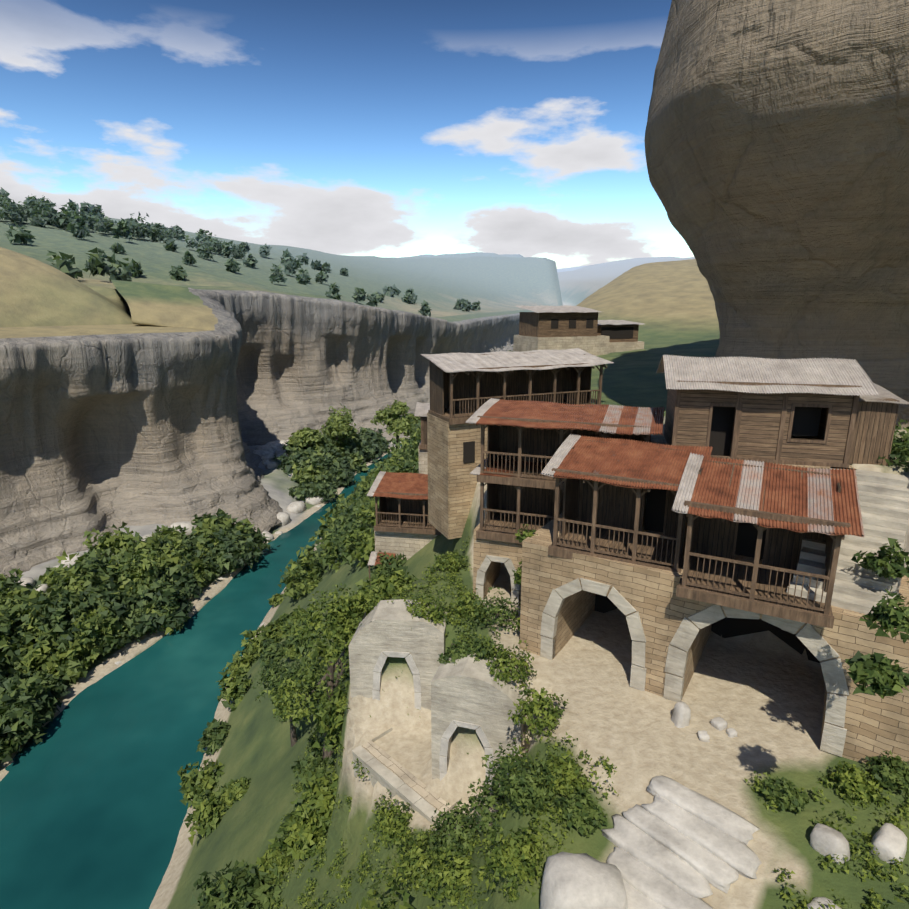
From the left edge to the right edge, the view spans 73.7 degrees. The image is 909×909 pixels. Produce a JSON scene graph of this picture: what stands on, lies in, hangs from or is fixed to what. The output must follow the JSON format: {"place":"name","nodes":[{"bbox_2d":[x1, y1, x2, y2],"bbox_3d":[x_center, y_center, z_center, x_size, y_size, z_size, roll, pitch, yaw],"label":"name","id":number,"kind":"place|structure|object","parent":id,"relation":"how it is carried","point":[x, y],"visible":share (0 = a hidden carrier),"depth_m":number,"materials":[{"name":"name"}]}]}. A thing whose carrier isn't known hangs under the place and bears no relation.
{"place":"outdoors","nodes":[
{"label":"outdoors","id":0,"kind":"place"},
{"bbox_2d":[0,445,401,908],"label":"river","id":1,"kind":"structure","parent":0,"point":[93,810],"depth_m":43.24,"materials":[{"name":"liquid"}]},
{"bbox_2d":[0,280,533,576],"bbox_3d":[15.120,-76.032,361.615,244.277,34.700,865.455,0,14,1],"label":"cliff","id":2,"kind":"structure","parent":0,"point":[170,405],"depth_m":85.87,"materials":[{"name":"grey stone"}]},
{"bbox_2d":[0,0,693,268],"label":"sky","id":3,"kind":"structure","parent":0,"point":[379,128],"materials":[{"name":"blue"}]},
{"bbox_2d":[0,204,908,908],"bbox_3d":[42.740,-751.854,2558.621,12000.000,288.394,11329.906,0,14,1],"label":"terrain","id":4,"kind":"structure","parent":0,"point":[760,694],"depth_m":25.63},
{"bbox_2d":[18,577,34,585],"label":"boulder","id":5,"kind":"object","parent":4,"relation":"on","point":[28,580],"visible":0.4,"depth_m":62.98,"materials":[{"name":"grey stone"}]},
{"bbox_2d":[34,584,48,592],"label":"boulder","id":6,"kind":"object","parent":4,"relation":"on","point":[44,587],"visible":0.42,"depth_m":61.37,"materials":[{"name":"grey stone"}]},
{"bbox_2d":[61,553,82,564],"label":"boulder","id":7,"kind":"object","parent":4,"relation":"on","point":[72,560],"visible":0.17,"depth_m":67.44,"materials":[{"name":"grey stone"}]},
{"bbox_2d":[170,521,196,535],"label":"boulder","id":8,"kind":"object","parent":4,"relation":"on","point":[186,524],"visible":0.33,"depth_m":78.80,"materials":[{"name":"grey stone"}]},
{"bbox_2d":[253,450,269,456],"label":"talus","id":9,"kind":"structure","parent":4,"relation":"on","point":[261,453],"depth_m":114.58,"materials":[{"name":"grey stone"}]},
{"bbox_2d":[255,444,272,449],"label":"talus","id":10,"kind":"structure","parent":4,"relation":"on","point":[263,446],"depth_m":118.91,"materials":[{"name":"grey stone"}]},
{"bbox_2d":[261,530,273,541],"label":"boulder","id":11,"kind":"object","parent":4,"relation":"on","point":[267,534],"visible":0.42,"depth_m":84.17,"materials":[{"name":"grey stone"}]},
{"bbox_2d":[260,448,274,454],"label":"talus","id":12,"kind":"structure","parent":4,"relation":"on","point":[271,450],"depth_m":117.97,"materials":[{"name":"grey stone"}]},
{"bbox_2d":[261,453,274,459],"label":"talus","id":13,"kind":"structure","parent":4,"relation":"on","point":[269,456],"depth_m":113.48,"materials":[{"name":"grey stone"}]},
{"bbox_2d":[264,462,277,468],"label":"talus","id":14,"kind":"structure","parent":4,"relation":"on","point":[270,465],"depth_m":108.58,"materials":[{"name":"grey stone"}]},
{"bbox_2d":[271,440,287,443],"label":"talus","id":15,"kind":"structure","parent":4,"relation":"on","point":[279,441],"depth_m":125.24,"materials":[{"name":"grey stone"}]},
{"bbox_2d":[275,448,285,455],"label":"talus","id":16,"kind":"structure","parent":4,"relation":"on","point":[280,450],"depth_m":117.51,"materials":[{"name":"grey stone"}]},
{"bbox_2d":[276,453,288,460],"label":"talus","id":17,"kind":"structure","parent":4,"relation":"on","point":[279,455],"depth_m":113.66,"materials":[{"name":"grey stone"}]},
{"bbox_2d":[277,512,290,525],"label":"boulder","id":18,"kind":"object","parent":4,"relation":"on","point":[283,518],"visible":0.52,"depth_m":89.35,"materials":[{"name":"grey stone"}]},
{"bbox_2d":[287,501,305,513],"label":"boulder","id":19,"kind":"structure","parent":4,"relation":"on","point":[296,507],"depth_m":94.34,"materials":[{"name":"grey stone"}]},
{"bbox_2d":[308,496,325,504],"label":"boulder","id":20,"kind":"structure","parent":4,"relation":"on","point":[316,500],"depth_m":98.89,"materials":[{"name":"grey stone"}]},
{"bbox_2d":[278,414,399,759],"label":"trunks","id":21,"kind":"object","parent":4,"relation":"on","point":[331,669],"visible":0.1,"depth_m":29.67,"materials":[{"name":"plant"}]},
{"bbox_2d":[349,599,448,709],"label":"wall","id":22,"kind":"structure","parent":4,"relation":"on","point":[383,635],"depth_m":25.16,"materials":[{"name":"stone"}]},
{"bbox_2d":[368,531,436,584],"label":"stone wall","id":23,"kind":"structure","parent":4,"relation":"on","point":[409,545],"depth_m":42.43,"materials":[{"name":"beige stone"}]},
{"bbox_2d":[367,471,441,534],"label":"gallery","id":24,"kind":"object","parent":23,"relation":"on","point":[403,502],"visible":0.65,"depth_m":42.33,"materials":[{"name":"brown wood"}]},
{"bbox_2d":[352,728,462,824],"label":"wall","id":25,"kind":"structure","parent":4,"relation":"on","point":[391,774],"depth_m":22.57,"materials":[{"name":"stone"}]},
{"bbox_2d":[418,441,427,473],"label":"wall","id":26,"kind":"structure","parent":4,"relation":"on","point":[423,461],"depth_m":44.73,"materials":[{"name":"beige stone"}]},
{"bbox_2d":[414,402,429,448],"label":"shed","id":27,"kind":"structure","parent":26,"relation":"on","point":[421,410],"depth_m":44.27,"materials":[{"name":"brown wood"}]},
{"bbox_2d":[0,346,879,908],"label":"light shrubs","id":28,"kind":"object","parent":4,"relation":"on","point":[82,652],"visible":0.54,"depth_m":38.88,"materials":[{"name":"green plant"}]},
{"bbox_2d":[0,187,908,908],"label":"dark shrubs","id":29,"kind":"object","parent":4,"relation":"on","point":[248,887],"visible":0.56,"depth_m":47.23,"materials":[{"name":"green plant"}]},
{"bbox_2d":[427,413,487,538],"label":"stone wall","id":30,"kind":"structure","parent":4,"relation":"on","point":[454,456],"depth_m":34.25,"materials":[{"name":"beige brick"}]},
{"bbox_2d":[421,348,613,424],"bbox_3d":[3.748,-4.185,35.657,10.815,3.586,3.750,-6,15,-23],"label":"gallery","id":31,"kind":"object","parent":30,"relation":"on","point":[464,387],"visible":0.9,"depth_m":35.80,"materials":[{"name":"brown wood"}]},
{"bbox_2d":[431,643,525,793],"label":"wall","id":32,"kind":"structure","parent":4,"relation":"on","point":[466,692],"depth_m":21.26,"materials":[{"name":"stone"}]},
{"bbox_2d":[473,518,521,605],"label":"wall","id":33,"kind":"structure","parent":4,"relation":"on","point":[490,557],"depth_m":26.93,"materials":[{"name":"stone"}]},
{"bbox_2d":[470,459,646,543],"bbox_3d":[4.818,2.138,26.717,7.711,3.001,3.250,5,15,19],"label":"gallery","id":34,"kind":"object","parent":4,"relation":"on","point":[511,509],"visible":0.31,"depth_m":27.76,"materials":[{"name":"brown wood"}]},
{"bbox_2d":[465,398,663,498],"bbox_3d":[4.718,-0.378,25.798,7.711,3.168,3.850,5,15,19],"label":"gallery","id":35,"kind":"object","parent":34,"relation":"on","point":[529,431],"visible":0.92,"depth_m":25.76,"materials":[{"name":"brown wood"}]},
{"bbox_2d":[513,305,643,355],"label":"building","id":36,"kind":"structure","parent":4,"relation":"on","point":[547,327],"depth_m":67.36,"materials":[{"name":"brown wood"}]},
{"bbox_2d":[255,536,908,908],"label":"shrubs","id":37,"kind":"object","parent":4,"relation":"on","point":[903,810],"visible":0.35,"depth_m":17.84,"materials":[{"name":"green plant"}]},
{"bbox_2d":[540,852,627,908],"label":"boulder","id":38,"kind":"object","parent":4,"relation":"on","point":[578,881],"visible":1,"depth_m":13.82,"materials":[{"name":"grey stone"}]},
{"bbox_2d":[623,879,664,908],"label":"step","id":39,"kind":"object","parent":4,"relation":"on","point":[636,899],"visible":0.23,"depth_m":14.27,"materials":[{"name":"grey stone"}]},
{"bbox_2d":[602,814,712,897],"bbox_3d":[5.052,10.129,15.234,0.859,0.342,2.838,-11,18,-38],"label":"step","id":40,"kind":"object","parent":4,"relation":"on","point":[627,836],"visible":0.79,"depth_m":15.10,"materials":[{"name":"grey stone"}]},
{"bbox_2d":[607,846,713,908],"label":"step","id":41,"kind":"object","parent":4,"relation":"on","point":[653,885],"visible":0.81,"depth_m":14.52,"materials":[{"name":"grey stone"}]},
{"bbox_2d":[622,804,738,892],"bbox_3d":[5.687,9.931,15.473,0.758,0.346,2.956,-12,19,-40],"label":"step","id":42,"kind":"object","parent":4,"relation":"on","point":[716,872],"visible":0.85,"depth_m":15.14,"materials":[{"name":"grey stone"}]},
{"bbox_2d":[671,701,690,727],"bbox_3d":[7.261,8.435,19.418,0.524,0.979,0.500,-3,14,-11],"label":"boulder","id":43,"kind":"object","parent":4,"relation":"on","point":[681,717],"visible":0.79,"depth_m":19.23,"materials":[{"name":"grey stone"}]},
{"bbox_2d":[641,795,761,878],"bbox_3d":[6.319,9.756,15.633,0.820,0.371,3.008,-14,19,-43],"label":"step","id":44,"kind":"object","parent":4,"relation":"on","point":[742,858],"visible":0.83,"depth_m":15.33,"materials":[{"name":"grey stone"}]},
{"bbox_2d":[647,775,758,844],"bbox_3d":[6.571,9.464,16.195,2.766,0.366,0.808,13,19,42],"label":"step","id":45,"kind":"object","parent":4,"relation":"on","point":[722,818],"visible":0.88,"depth_m":16.05,"materials":[{"name":"grey stone"}]},
{"bbox_2d":[698,730,709,741],"bbox_3d":[7.697,8.729,18.746,0.334,0.280,0.354,0,14,1],"label":"boulder","id":46,"kind":"object","parent":4,"relation":"on","point":[703,736],"visible":0.92,"depth_m":18.63,"materials":[{"name":"grey stone"}]},
{"bbox_2d":[519,508,908,765],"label":"wall","id":47,"kind":"structure","parent":4,"relation":"on","point":[563,600],"depth_m":20.29,"materials":[{"name":"stone"}]},
{"bbox_2d":[541,433,712,572],"bbox_3d":[6.160,1.646,21.872,5.202,3.900,3.600,7,16,27],"label":"gallery","id":48,"kind":"object","parent":47,"relation":"on","point":[608,482],"visible":0.94,"depth_m":21.81,"materials":[{"name":"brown wood"}]},
{"bbox_2d":[672,453,863,628],"bbox_3d":[9.538,2.408,18.928,4.844,3.845,3.850,7,16,27],"label":"gallery","id":49,"kind":"object","parent":47,"relation":"on","point":[772,515],"visible":1,"depth_m":18.51,"materials":[{"name":"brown wood"}]},
{"bbox_2d":[710,717,727,730],"bbox_3d":[8.416,8.591,19.272,0.427,0.353,0.411,-5,15,-20],"label":"boulder","id":50,"kind":"object","parent":4,"relation":"on","point":[719,723],"visible":0.85,"depth_m":19.15,"materials":[{"name":"grey stone"}]},
{"bbox_2d":[726,728,736,737],"bbox_3d":[8.655,8.704,18.900,0.296,0.249,0.297,0,14,1],"label":"boulder","id":51,"kind":"object","parent":4,"relation":"on","point":[731,732],"visible":0.92,"depth_m":18.80,"materials":[{"name":"grey stone"}]},
{"bbox_2d":[656,355,908,469],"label":"house","id":52,"kind":"structure","parent":4,"relation":"on","point":[824,413],"depth_m":22.32,"materials":[{"name":"brown wood"}]},
{"bbox_2d":[807,897,840,908],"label":"boulder","id":53,"kind":"object","parent":4,"relation":"on","point":[815,904],"visible":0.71,"depth_m":13.60,"materials":[{"name":"grey stone"}]},
{"bbox_2d":[810,823,849,864],"bbox_3d":[9.233,9.578,14.902,0.622,0.763,0.836,-8,16,-29],"label":"boulder","id":54,"kind":"object","parent":4,"relation":"on","point":[825,840],"visible":0.9,"depth_m":14.72,"materials":[{"name":"grey stone"}]},
{"bbox_2d":[781,467,908,630],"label":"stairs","id":55,"kind":"structure","parent":4,"relation":"on","point":[884,501],"depth_m":18.90,"materials":[{"name":"stone"}]},
{"bbox_2d":[869,823,907,866],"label":"boulder","id":56,"kind":"object","parent":4,"relation":"on","point":[889,841],"visible":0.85,"depth_m":14.66,"materials":[{"name":"grey stone"}]},
{"bbox_2d":[904,486,908,567],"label":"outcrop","id":57,"kind":"object","parent":4,"relation":"on","point":[906,549],"depth_m":19.93,"materials":[{"name":"grey stone"}]},
{"bbox_2d":[644,0,908,428],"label":"cliff","id":58,"kind":"structure","parent":0,"point":[776,140],"depth_m":24.27,"materials":[{"name":"grey stone"}]}
]}

